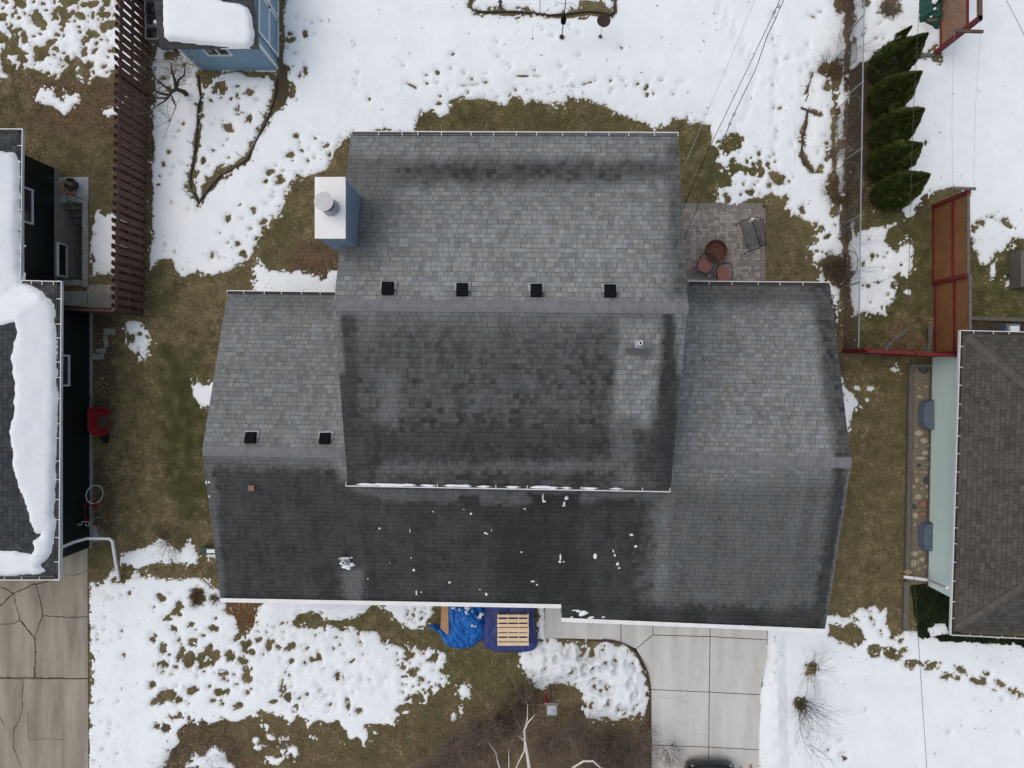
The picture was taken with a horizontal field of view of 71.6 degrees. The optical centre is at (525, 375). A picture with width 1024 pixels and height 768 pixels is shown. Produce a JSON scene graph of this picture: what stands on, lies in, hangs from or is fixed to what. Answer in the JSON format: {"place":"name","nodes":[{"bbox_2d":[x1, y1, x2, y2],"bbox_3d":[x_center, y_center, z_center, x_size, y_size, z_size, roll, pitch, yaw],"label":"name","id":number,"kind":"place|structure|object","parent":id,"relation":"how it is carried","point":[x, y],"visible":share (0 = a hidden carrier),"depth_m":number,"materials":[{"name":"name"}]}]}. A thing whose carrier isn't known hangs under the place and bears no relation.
{"place":"outdoors","nodes":[
{"label":"outdoors","id":0,"kind":"place"},
{"bbox_2d":[0,548,88,767],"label":"neighbour driveway","id":1,"kind":"structure","parent":0,"point":[44,722],"depth_m":25.57,"materials":[{"name":"concrete"}]},
{"bbox_2d":[64,285,115,358],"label":"path","id":2,"kind":"structure","parent":0,"point":[79,298],"depth_m":25.57,"materials":[{"name":"concrete"}]},
{"bbox_2d":[0,0,1023,767],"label":"ground","id":3,"kind":"structure","parent":0,"point":[282,94],"depth_m":25.60,"materials":[{"name":"plant"}]},
{"bbox_2d":[0,128,120,580],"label":"house","id":4,"kind":"structure","parent":3,"relation":"on","point":[43,227],"depth_m":24.20,"materials":[{"name":"grey"}]},
{"bbox_2d":[24,186,33,224],"bbox_3d":[-16.730,-5.724,23.665,0.070,0.890,1.200,0,90,0],"label":"window","id":5,"kind":"structure","parent":4,"relation":"in","point":[28,193],"depth_m":23.91,"materials":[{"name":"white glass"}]},
{"bbox_2d":[0,151,58,575],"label":"roof snow","id":6,"kind":"structure","parent":4,"relation":"on","point":[29,310],"depth_m":22.72,"materials":[{"name":"snow"}]},
{"bbox_2d":[57,242,67,277],"bbox_3d":[-16.720,-4.180,25.640,0.070,0.560,1.220,0,90,0],"label":"window","id":7,"kind":"structure","parent":4,"relation":"in","point":[61,247],"depth_m":25.59,"materials":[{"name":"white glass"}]},
{"bbox_2d":[63,355,69,385],"bbox_3d":[-15.620,-0.185,23.950,0.070,0.720,1.070,0,90,0],"label":"window","id":8,"kind":"structure","parent":4,"relation":"in","point":[66,358],"depth_m":24.17,"materials":[{"name":"white metal"}]},
{"bbox_2d":[47,193,88,286],"bbox_3d":[-16.315,-4.850,26.240,1.170,3.220,3.300,0,90,0],"label":"stairwell","id":9,"kind":"object","parent":3,"relation":"on","point":[82,206],"visible":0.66,"depth_m":25.51,"materials":[{"name":"concrete"}]},
{"bbox_2d":[60,177,89,201],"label":"slab","id":10,"kind":"structure","parent":3,"relation":"on","point":[83,188],"depth_m":25.53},
{"bbox_2d":[47,177,78,189],"bbox_3d":[-16.337,-6.925,25.183,0.699,0.695,0.437,37,90,0],"label":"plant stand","id":11,"kind":"object","parent":10,"relation":"on","point":[70,183],"visible":1,"depth_m":25.33,"materials":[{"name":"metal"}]},
{"bbox_2d":[21,75,152,138],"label":"fallen leaves","id":12,"kind":"object","parent":3,"relation":"on","point":[68,120],"visible":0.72,"depth_m":25.59,"materials":[{"name":"brown plant"}]},
{"bbox_2d":[77,485,102,533],"bbox_3d":[-15.407,4.778,25.209,0.428,1.060,1.786,-2,90,0],"label":"bicycle","id":13,"kind":"object","parent":3,"relation":"on","point":[94,505],"visible":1,"depth_m":25.22,"materials":[{"name":"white metal"}]},
{"bbox_2d":[87,394,115,442],"bbox_3d":[-15.037,1.522,25.291,0.749,0.622,1.754,0,90,0],"label":"wheelbarrow","id":14,"kind":"object","parent":3,"relation":"on","point":[98,420],"visible":1,"depth_m":25.16,"materials":[{"name":"red plastic"}]},
{"bbox_2d":[64,305,142,315],"bbox_3d":[-14.733,-2.270,24.645,1.897,1.910,0.131,4,90,0],"label":"wooden fence","id":15,"kind":"object","parent":3,"relation":"on","point":[97,310],"visible":0.86,"depth_m":23.98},
{"bbox_2d":[110,0,148,314],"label":"wooden fence","id":16,"kind":"object","parent":3,"relation":"on","point":[126,265],"visible":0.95,"depth_m":24.52,"materials":[{"name":"wood"}]},
{"bbox_2d":[107,24,207,137],"bbox_3d":[-12.104,-9.400,23.917,3.062,3.386,4.349,21,90,0],"label":"tree","id":17,"kind":"object","parent":3,"relation":"on","point":[176,81],"visible":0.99,"depth_m":23.67,"materials":[{"name":"brown plant"}]},
{"bbox_2d":[147,518,192,571],"bbox_3d":[-12.803,5.752,24.991,2.488,1.230,2.438,33,90,0],"label":"shrub","id":18,"kind":"object","parent":3,"relation":"on","point":[163,537],"visible":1,"depth_m":25.41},
{"bbox_2d":[149,739,193,767],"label":"shrub","id":19,"kind":"object","parent":3,"relation":"on","point":[172,760],"visible":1,"depth_m":25.45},
{"bbox_2d":[151,44,198,87],"bbox_3d":[-12.537,-11.091,24.904,2.359,1.398,2.084,0,90,0],"label":"shrub","id":20,"kind":"object","parent":3,"relation":"on","point":[171,56],"visible":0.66,"depth_m":25.24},
{"bbox_2d":[155,341,210,522],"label":"green grass","id":21,"kind":"structure","parent":3,"relation":"on","point":[180,398],"depth_m":25.58,"materials":[{"name":"plant"}]},
{"bbox_2d":[183,585,207,610],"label":"shrub","id":22,"kind":"object","parent":3,"relation":"on","point":[192,596],"visible":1,"depth_m":25.47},
{"bbox_2d":[200,546,214,553],"bbox_3d":[-11.310,6.225,25.435,0.570,0.330,0.234,0,90,0],"label":"garden box","id":23,"kind":"object","parent":3,"relation":"on","point":[207,550],"visible":0.64,"depth_m":25.29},
{"bbox_2d":[191,735,240,767],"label":"shrub","id":24,"kind":"object","parent":3,"relation":"on","point":[213,753],"visible":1,"depth_m":25.49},
{"bbox_2d":[154,0,278,70],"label":"shed","id":25,"kind":"structure","parent":3,"relation":"on","point":[262,53],"depth_m":24.37,"materials":[{"name":"blue siding"},{"name":"charcoal shingle"}]},
{"bbox_2d":[163,0,254,48],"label":"roof snow","id":26,"kind":"structure","parent":25,"relation":"on","point":[220,23],"depth_m":23.07,"materials":[{"name":"snow"}]},
{"bbox_2d":[202,49,233,55],"bbox_3d":[-10.438,-11.001,24.060,0.860,0.600,0.070,0,90,0],"label":"window","id":27,"kind":"structure","parent":25,"relation":"in","point":[210,52],"depth_m":24.14,"materials":[{"name":"white glass"}]},
{"bbox_2d":[257,0,278,57],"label":"door","id":28,"kind":"structure","parent":25,"relation":"in","point":[267,21],"depth_m":24.54,"materials":[{"name":"glass"}]},
{"bbox_2d":[266,0,278,18],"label":"door","id":29,"kind":"structure","parent":25,"relation":"in","point":[274,4],"depth_m":25.16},
{"bbox_2d":[181,75,277,202],"bbox_3d":[-10.537,-8.472,25.200,2.885,0.810,4.631,4,90,0],"label":"garden edging","id":30,"kind":"object","parent":3,"relation":"on","point":[227,171],"visible":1,"depth_m":25.51,"materials":[{"name":"wood"}]},
{"bbox_2d":[279,235,338,280],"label":"fallen leaves","id":31,"kind":"object","parent":3,"relation":"on","point":[310,262],"visible":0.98,"depth_m":25.59,"materials":[{"name":"brown plant"}]},
{"bbox_2d":[161,688,648,767],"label":"fallen leaves","id":32,"kind":"object","parent":3,"relation":"on","point":[380,727],"visible":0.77,"depth_m":25.59,"materials":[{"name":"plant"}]},
{"bbox_2d":[392,742,475,767],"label":"shrub","id":33,"kind":"object","parent":3,"relation":"on","point":[436,765],"visible":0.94,"depth_m":25.10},
{"bbox_2d":[428,606,483,648],"bbox_3d":[-2.414,8.888,25.100,2.244,1.101,1.958,0,90,0],"label":"tarp","id":34,"kind":"object","parent":3,"relation":"on","point":[465,624],"visible":0.69,"depth_m":25.05,"materials":[{"name":"plastic"}]},
{"bbox_2d":[441,606,448,633],"bbox_3d":[-2.843,8.445,24.988,0.282,0.025,1.314,0,90,0],"label":"cardboard sheet","id":35,"kind":"object","parent":34,"relation":"on","point":[444,620],"visible":0.7,"depth_m":24.98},
{"bbox_2d":[414,717,497,767],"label":"shrub","id":36,"kind":"object","parent":3,"relation":"on","point":[457,755],"visible":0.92,"depth_m":25.14,"materials":[{"name":"plant"}]},
{"bbox_2d":[436,684,530,767],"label":"shrub","id":37,"kind":"object","parent":3,"relation":"on","point":[479,735],"visible":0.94,"depth_m":25.04,"materials":[{"name":"plant"}]},
{"bbox_2d":[482,607,537,651],"bbox_3d":[-0.559,8.892,25.305,2.075,0.691,1.950,0,90,0],"label":"tarp","id":38,"kind":"object","parent":3,"relation":"on","point":[489,630],"visible":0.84,"depth_m":24.98,"materials":[{"name":"plastic"}]},
{"bbox_2d":[497,613,528,645],"bbox_3d":[-0.428,8.867,24.852,1.110,0.144,1.108,0,90,0],"label":"pallet","id":39,"kind":"object","parent":38,"relation":"on","point":[507,628],"visible":1,"depth_m":24.78,"materials":[{"name":"brown wood"}]},
{"bbox_2d":[467,690,553,766],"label":"shrub","id":40,"kind":"object","parent":3,"relation":"on","point":[499,718],"visible":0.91,"depth_m":25.08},
{"bbox_2d":[0,0,1023,767],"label":"snow","id":41,"kind":"structure","parent":3,"relation":"on","point":[676,56],"depth_m":25.54,"materials":[{"name":"snow"}]},
{"bbox_2d":[144,0,155,13],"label":"bin","id":42,"kind":"object","parent":41,"relation":"on","point":[149,5],"visible":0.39,"depth_m":24.68,"materials":[{"name":"grey plastic"}]},
{"bbox_2d":[145,12,156,25],"bbox_3d":[-12.854,-12.355,25.080,0.655,1.000,0.490,0,90,0],"label":"bin","id":43,"kind":"object","parent":41,"relation":"on","point":[150,19],"visible":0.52,"depth_m":24.71,"materials":[{"name":"grey plastic"}]},
{"bbox_2d":[145,25,177,50],"bbox_3d":[-12.854,-11.893,25.080,0.655,1.000,0.490,0,90,0],"label":"bin","id":44,"kind":"object","parent":41,"relation":"on","point":[150,35],"visible":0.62,"depth_m":24.73,"materials":[{"name":"grey plastic"}]},
{"bbox_2d":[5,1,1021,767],"bbox_3d":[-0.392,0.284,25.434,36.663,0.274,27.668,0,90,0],"label":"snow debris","id":45,"kind":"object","parent":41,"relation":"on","point":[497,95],"visible":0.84,"depth_m":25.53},
{"bbox_2d":[838,205,855,234],"bbox_3d":[11.290,-5.462,24.945,0.035,1.311,0.766,0,90,0],"label":"iron trellis","id":46,"kind":"object","parent":41,"relation":"on","point":[846,220],"visible":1,"depth_m":24.86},
{"bbox_2d":[495,666,545,735],"bbox_3d":[-0.161,11.402,24.739,2.342,1.745,2.958,0,90,0],"label":"shrub","id":47,"kind":"object","parent":3,"relation":"on","point":[527,703],"visible":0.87,"depth_m":25.22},
{"bbox_2d":[451,658,601,767],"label":"birch tree","id":48,"kind":"object","parent":3,"relation":"on","point":[527,755],"visible":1,"depth_m":20.79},
{"bbox_2d":[470,0,616,15],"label":"garden bed","id":49,"kind":"object","parent":3,"relation":"on","point":[543,14],"visible":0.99,"depth_m":25.50,"materials":[{"name":"soil"}]},
{"bbox_2d":[545,684,557,715],"bbox_3d":[0.878,11.127,24.576,0.440,2.053,0.338,0,90,0],"label":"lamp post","id":50,"kind":"object","parent":3,"relation":"on","point":[553,709],"visible":0.88,"depth_m":23.61,"materials":[{"name":"white metal"}]},
{"bbox_2d":[506,696,604,767],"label":"shrub","id":51,"kind":"object","parent":3,"relation":"on","point":[556,742],"visible":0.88,"depth_m":25.12,"materials":[{"name":"plant"}]},
{"bbox_2d":[554,0,575,38],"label":"bird feeder pole","id":52,"kind":"object","parent":3,"relation":"on","point":[563,21],"visible":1,"depth_m":24.16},
{"bbox_2d":[552,700,613,767],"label":"shrub","id":53,"kind":"object","parent":3,"relation":"on","point":[581,736],"visible":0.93,"depth_m":25.19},
{"bbox_2d":[556,727,615,767],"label":"shrub","id":54,"kind":"object","parent":3,"relation":"on","point":[600,763],"visible":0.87,"depth_m":25.18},
{"bbox_2d":[418,97,767,209],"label":"green grass","id":55,"kind":"structure","parent":3,"relation":"on","point":[551,124],"depth_m":25.59,"materials":[{"name":"plant"}]},
{"bbox_2d":[597,14,610,37],"bbox_3d":[2.693,-12.194,24.973,0.470,1.255,0.468,0,90,0],"label":"bird bath","id":56,"kind":"object","parent":3,"relation":"on","point":[603,20],"visible":1,"depth_m":24.36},
{"bbox_2d":[572,710,644,767],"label":"shrub","id":57,"kind":"object","parent":3,"relation":"on","point":[613,748],"visible":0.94,"depth_m":25.18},
{"bbox_2d":[603,639,650,767],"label":"bed edging","id":58,"kind":"object","parent":3,"relation":"on","point":[649,690],"visible":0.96,"depth_m":25.49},
{"bbox_2d":[611,741,662,767],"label":"shrub","id":59,"kind":"object","parent":3,"relation":"on","point":[639,760],"visible":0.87,"depth_m":25.21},
{"bbox_2d":[598,704,681,767],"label":"shrub","id":60,"kind":"object","parent":3,"relation":"on","point":[641,743],"visible":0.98,"depth_m":25.15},
{"bbox_2d":[682,203,765,281],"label":"patio","id":61,"kind":"structure","parent":3,"relation":"on","point":[735,243],"depth_m":25.57,"materials":[{"name":"stone"}]},
{"bbox_2d":[694,252,716,275],"bbox_3d":[6.395,-3.999,25.198,0.587,0.748,0.644,28,90,0],"label":"chair","id":62,"kind":"object","parent":61,"relation":"on","point":[704,265],"visible":1,"depth_m":25.18,"materials":[{"name":"fabric"}]},
{"bbox_2d":[705,239,727,261],"bbox_3d":[6.742,-4.422,25.322,0.810,0.504,0.810,0,90,0],"label":"fire pit","id":63,"kind":"object","parent":61,"relation":"on","point":[717,248],"visible":0.97,"depth_m":25.18,"materials":[{"name":"metal"}]},
{"bbox_2d":[713,262,732,280],"bbox_3d":[7.014,-3.675,25.198,0.587,0.748,0.644,-4,90,0],"label":"chair","id":64,"kind":"object","parent":61,"relation":"on","point":[722,273],"visible":0.94,"depth_m":25.18,"materials":[{"name":"fabric"}]},
{"bbox_2d":[736,217,766,253],"bbox_3d":[8.051,-5.034,25.133,0.758,0.843,1.142,-18,90,0],"label":"sling bench","id":65,"kind":"object","parent":61,"relation":"on","point":[754,235],"visible":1,"depth_m":25.15,"materials":[{"name":"grey"}]},
{"bbox_2d":[789,638,845,709],"bbox_3d":[10.372,10.401,24.947,2.690,1.320,3.088,0,90,0],"label":"shrub","id":66,"kind":"object","parent":3,"relation":"on","point":[818,671],"visible":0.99,"depth_m":25.34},
{"bbox_2d":[787,684,860,767],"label":"shrub","id":67,"kind":"object","parent":3,"relation":"on","point":[805,712],"visible":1,"depth_m":24.62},
{"bbox_2d":[813,36,851,85],"bbox_3d":[11.129,-11.127,25.136,1.999,0.938,1.969,0,90,0],"label":"shrub","id":68,"kind":"object","parent":3,"relation":"on","point":[831,63],"visible":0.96,"depth_m":25.45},
{"bbox_2d":[818,177,853,213],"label":"shrub","id":69,"kind":"object","parent":3,"relation":"on","point":[835,194],"visible":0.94,"depth_m":25.48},
{"bbox_2d":[814,243,871,299],"bbox_3d":[11.294,-3.857,25.064,2.222,1.082,2.436,44,90,0],"label":"shrub","id":70,"kind":"object","parent":3,"relation":"on","point":[837,265],"visible":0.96,"depth_m":25.35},
{"bbox_2d":[823,121,864,176],"bbox_3d":[11.401,-8.084,24.918,1.967,1.374,2.236,-13,90,0],"label":"shrub","id":71,"kind":"object","parent":3,"relation":"on","point":[836,151],"visible":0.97,"depth_m":25.32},
{"bbox_2d":[835,1,856,351],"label":"fallen leaves","id":72,"kind":"object","parent":3,"relation":"on","point":[846,90],"visible":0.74,"depth_m":25.59,"materials":[{"name":"brown plant"}]},
{"bbox_2d":[835,37,856,78],"bbox_3d":[11.194,-11.069,24.795,0.035,1.611,0.785,0,90,0],"label":"iron trellis","id":73,"kind":"object","parent":3,"relation":"on","point":[847,58],"visible":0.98,"depth_m":24.72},
{"bbox_2d":[833,161,858,197],"bbox_3d":[11.117,-6.886,24.643,0.035,1.914,0.996,0,90,0],"label":"iron trellis","id":74,"kind":"object","parent":3,"relation":"on","point":[844,179],"visible":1,"depth_m":24.86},
{"bbox_2d":[838,250,857,281],"bbox_3d":[11.290,-3.885,24.843,0.035,1.514,0.996,0,90,0],"label":"iron trellis","id":75,"kind":"object","parent":3,"relation":"on","point":[848,264],"visible":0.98,"depth_m":24.81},
{"bbox_2d":[835,95,861,136],"bbox_3d":[11.194,-9.107,24.618,0.035,1.964,1.016,0,90,0],"label":"iron trellis","id":76,"kind":"object","parent":3,"relation":"on","point":[851,123],"visible":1,"depth_m":24.89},
{"bbox_2d":[843,0,864,348],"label":"chain link fence","id":77,"kind":"object","parent":3,"relation":"on","point":[857,151],"visible":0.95,"depth_m":24.78,"materials":[{"name":"metal"}]},
{"bbox_2d":[830,0,887,80],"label":"shrub","id":78,"kind":"object","parent":3,"relation":"on","point":[852,37],"visible":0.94,"depth_m":25.01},
{"bbox_2d":[837,237,916,320],"bbox_3d":[12.145,-3.439,24.313,2.799,2.585,3.153,0,90,0],"label":"shrub","id":79,"kind":"object","parent":3,"relation":"on","point":[867,273],"visible":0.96,"depth_m":24.86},
{"bbox_2d":[878,0,908,20],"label":"shrub","id":80,"kind":"object","parent":3,"relation":"on","point":[888,3],"visible":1,"depth_m":25.50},
{"bbox_2d":[865,70,922,118],"bbox_3d":[12.669,-9.718,24.160,1.431,2.979,1.453,27,90,0],"label":"conifer","id":81,"kind":"object","parent":3,"relation":"on","point":[897,90],"visible":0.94,"depth_m":24.07,"materials":[{"name":"green plant"}]},
{"bbox_2d":[865,139,922,181],"bbox_3d":[12.723,-7.456,24.174,1.431,2.949,1.453,41,90,0],"label":"conifer","id":82,"kind":"object","parent":3,"relation":"on","point":[898,155],"visible":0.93,"depth_m":24.03,"materials":[{"name":"green plant"}]},
{"bbox_2d":[864,106,925,148],"bbox_3d":[12.754,-8.520,24.147,1.427,3.006,1.413,-42,90,0],"label":"conifer","id":83,"kind":"object","parent":3,"relation":"on","point":[900,123],"visible":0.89,"depth_m":24.01,"materials":[{"name":"green plant"}]},
{"bbox_2d":[884,327,909,349],"bbox_3d":[13.305,-1.287,25.560,0.242,0.080,1.296,43,90,0],"label":"garden edging","id":84,"kind":"object","parent":3,"relation":"on","point":[893,339],"visible":0.91,"depth_m":25.52,"materials":[{"name":"grey wood"}]},
{"bbox_2d":[865,25,928,83],"bbox_3d":[12.756,-10.873,24.088,1.478,3.128,1.421,0,90,0],"label":"conifer","id":85,"kind":"object","parent":3,"relation":"on","point":[903,49],"visible":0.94,"depth_m":23.91,"materials":[{"name":"green plant"}]},
{"bbox_2d":[868,169,930,210],"bbox_3d":[12.873,-6.450,24.118,1.427,3.066,1.413,-22,90,0],"label":"conifer","id":86,"kind":"object","parent":3,"relation":"on","point":[904,182],"visible":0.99,"depth_m":24.06,"materials":[{"name":"green plant"}]},
{"bbox_2d":[842,348,956,356],"bbox_3d":[13.106,-0.786,24.703,3.396,1.795,0.192,2,90,0],"label":"board fence","id":87,"kind":"object","parent":3,"relation":"on","point":[914,353],"visible":0.94,"depth_m":23.80,"materials":[{"name":"red wood"}]},
{"bbox_2d":[880,314,929,351],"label":"fallen leaves","id":88,"kind":"object","parent":3,"relation":"on","point":[917,338],"visible":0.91,"depth_m":25.59,"materials":[{"name":"brown plant"}]},
{"bbox_2d":[901,364,931,630],"bbox_3d":[14.036,4.362,25.485,0.771,0.210,9.571,1,90,0],"label":"timber edging","id":89,"kind":"object","parent":3,"relation":"on","point":[907,545],"visible":0.96,"depth_m":25.42,"materials":[{"name":"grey wood"}]},
{"bbox_2d":[906,367,929,585],"bbox_3d":[14.175,3.578,25.604,0.827,0.052,7.973,1,90,0],"label":"gravel bed","id":90,"kind":"object","parent":3,"relation":"on","point":[921,379],"visible":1,"depth_m":25.58,"materials":[{"name":"gravel"}]},
{"bbox_2d":[917,521,932,550],"bbox_3d":[14.331,5.741,25.425,0.421,0.350,1.096,0,90,0],"label":"window well cover","id":91,"kind":"object","parent":90,"relation":"on","point":[924,535],"depth_m":25.32,"materials":[{"name":"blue plastic"}]},
{"bbox_2d":[917,399,933,429],"bbox_3d":[14.331,1.385,25.425,0.421,0.350,1.116,0,90,0],"label":"window well cover","id":92,"kind":"object","parent":90,"relation":"on","point":[925,414],"depth_m":25.32,"materials":[{"name":"blue plastic"}]},
{"bbox_2d":[926,326,932,351],"bbox_3d":[14.466,-1.297,25.375,0.199,0.414,0.986,-4,90,0],"label":"log","id":93,"kind":"object","parent":3,"relation":"on","point":[930,339],"visible":0.79,"depth_m":25.32,"materials":[{"name":"grey wood"}]},
{"bbox_2d":[919,0,944,28],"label":"tarp","id":94,"kind":"object","parent":3,"relation":"on","point":[930,13],"visible":0.87,"depth_m":25.17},
{"bbox_2d":[854,196,1023,347],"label":"green grass","id":95,"kind":"structure","parent":3,"relation":"on","point":[925,311],"depth_m":25.58,"materials":[{"name":"plant"}]},
{"bbox_2d":[931,187,975,353],"bbox_3d":[14.477,-3.488,24.517,0.813,2.165,5.528,0,90,0],"label":"lattice fence","id":96,"kind":"object","parent":3,"relation":"on","point":[963,240],"visible":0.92,"depth_m":24.42,"materials":[{"name":"red wood"}]},
{"bbox_2d":[933,0,983,53],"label":"lattice fence","id":97,"kind":"object","parent":3,"relation":"on","point":[961,29],"visible":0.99,"depth_m":24.33,"materials":[{"name":"red wood"}]},
{"bbox_2d":[903,330,1023,638],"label":"house","id":98,"kind":"structure","parent":3,"relation":"on","point":[975,556],"depth_m":22.92,"materials":[{"name":"grey"}]},
{"bbox_2d":[911,583,1023,646],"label":"hedge","id":99,"kind":"object","parent":3,"relation":"on","point":[931,606],"visible":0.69,"depth_m":25.49,"materials":[{"name":"green plant"}]},
{"bbox_2d":[972,322,1023,334],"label":"mulch bed","id":100,"kind":"object","parent":3,"relation":"on","point":[980,327],"visible":0.11,"depth_m":25.58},
{"bbox_2d":[997,324,1019,330],"bbox_3d":[17.253,-1.673,25.300,0.500,0.600,0.350,0,90,0],"label":"utility box","id":101,"kind":"object","parent":100,"relation":"on","point":[1008,327],"visible":0.71,"depth_m":25.10,"materials":[{"name":"grey plastic"}]},
{"bbox_2d":[972,316,1023,321],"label":"timber edging","id":102,"kind":"object","parent":3,"relation":"on","point":[1007,319],"visible":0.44,"depth_m":25.41,"materials":[{"name":"grey wood"}]},
{"bbox_2d":[1009,250,1023,288],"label":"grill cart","id":103,"kind":"object","parent":3,"relation":"on","point":[1016,269],"visible":1,"depth_m":25.18,"materials":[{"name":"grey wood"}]},
{"bbox_2d":[202,131,851,632],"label":"house","id":104,"kind":"structure","parent":0,"point":[498,313],"depth_m":21.20,"materials":[{"name":"grey"}]},
{"bbox_2d":[205,481,636,622],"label":"roof snow","id":105,"kind":"structure","parent":104,"relation":"on","point":[581,613],"depth_m":22.21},
{"bbox_2d":[356,483,621,489],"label":"gutter snow","id":106,"kind":"structure","parent":104,"relation":"on","point":[481,486],"depth_m":20.05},
{"bbox_2d":[684,0,783,238],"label":"cable","id":107,"kind":"object","parent":104,"relation":"attached to","point":[734,113],"visible":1,"depth_m":19.36,"materials":[{"name":"metal"}]},
{"bbox_2d":[545,608,766,767],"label":"driveway","id":108,"kind":"structure","parent":0,"point":[727,720],"depth_m":25.57,"materials":[{"name":"concrete"}]},
{"bbox_2d":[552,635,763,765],"bbox_3d":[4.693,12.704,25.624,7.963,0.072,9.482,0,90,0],"label":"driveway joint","id":109,"kind":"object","parent":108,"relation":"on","point":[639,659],"visible":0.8,"depth_m":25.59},
{"bbox_2d":[649,737,696,767],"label":"shrub","id":110,"kind":"object","parent":108,"relation":"on","point":[672,745],"visible":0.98,"depth_m":25.29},
{"bbox_2d":[684,760,733,767],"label":"car","id":111,"kind":"object","parent":108,"relation":"on","point":[711,764],"visible":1,"depth_m":24.99,"materials":[{"name":"black metal"}]},
{"bbox_2d":[683,0,779,208],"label":"cable","id":112,"kind":"object","parent":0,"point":[729,106],"visible":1,"depth_m":19.38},
{"bbox_2d":[908,2,926,767],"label":"cable","id":113,"kind":"object","parent":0,"point":[908,384],"visible":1,"depth_m":19.62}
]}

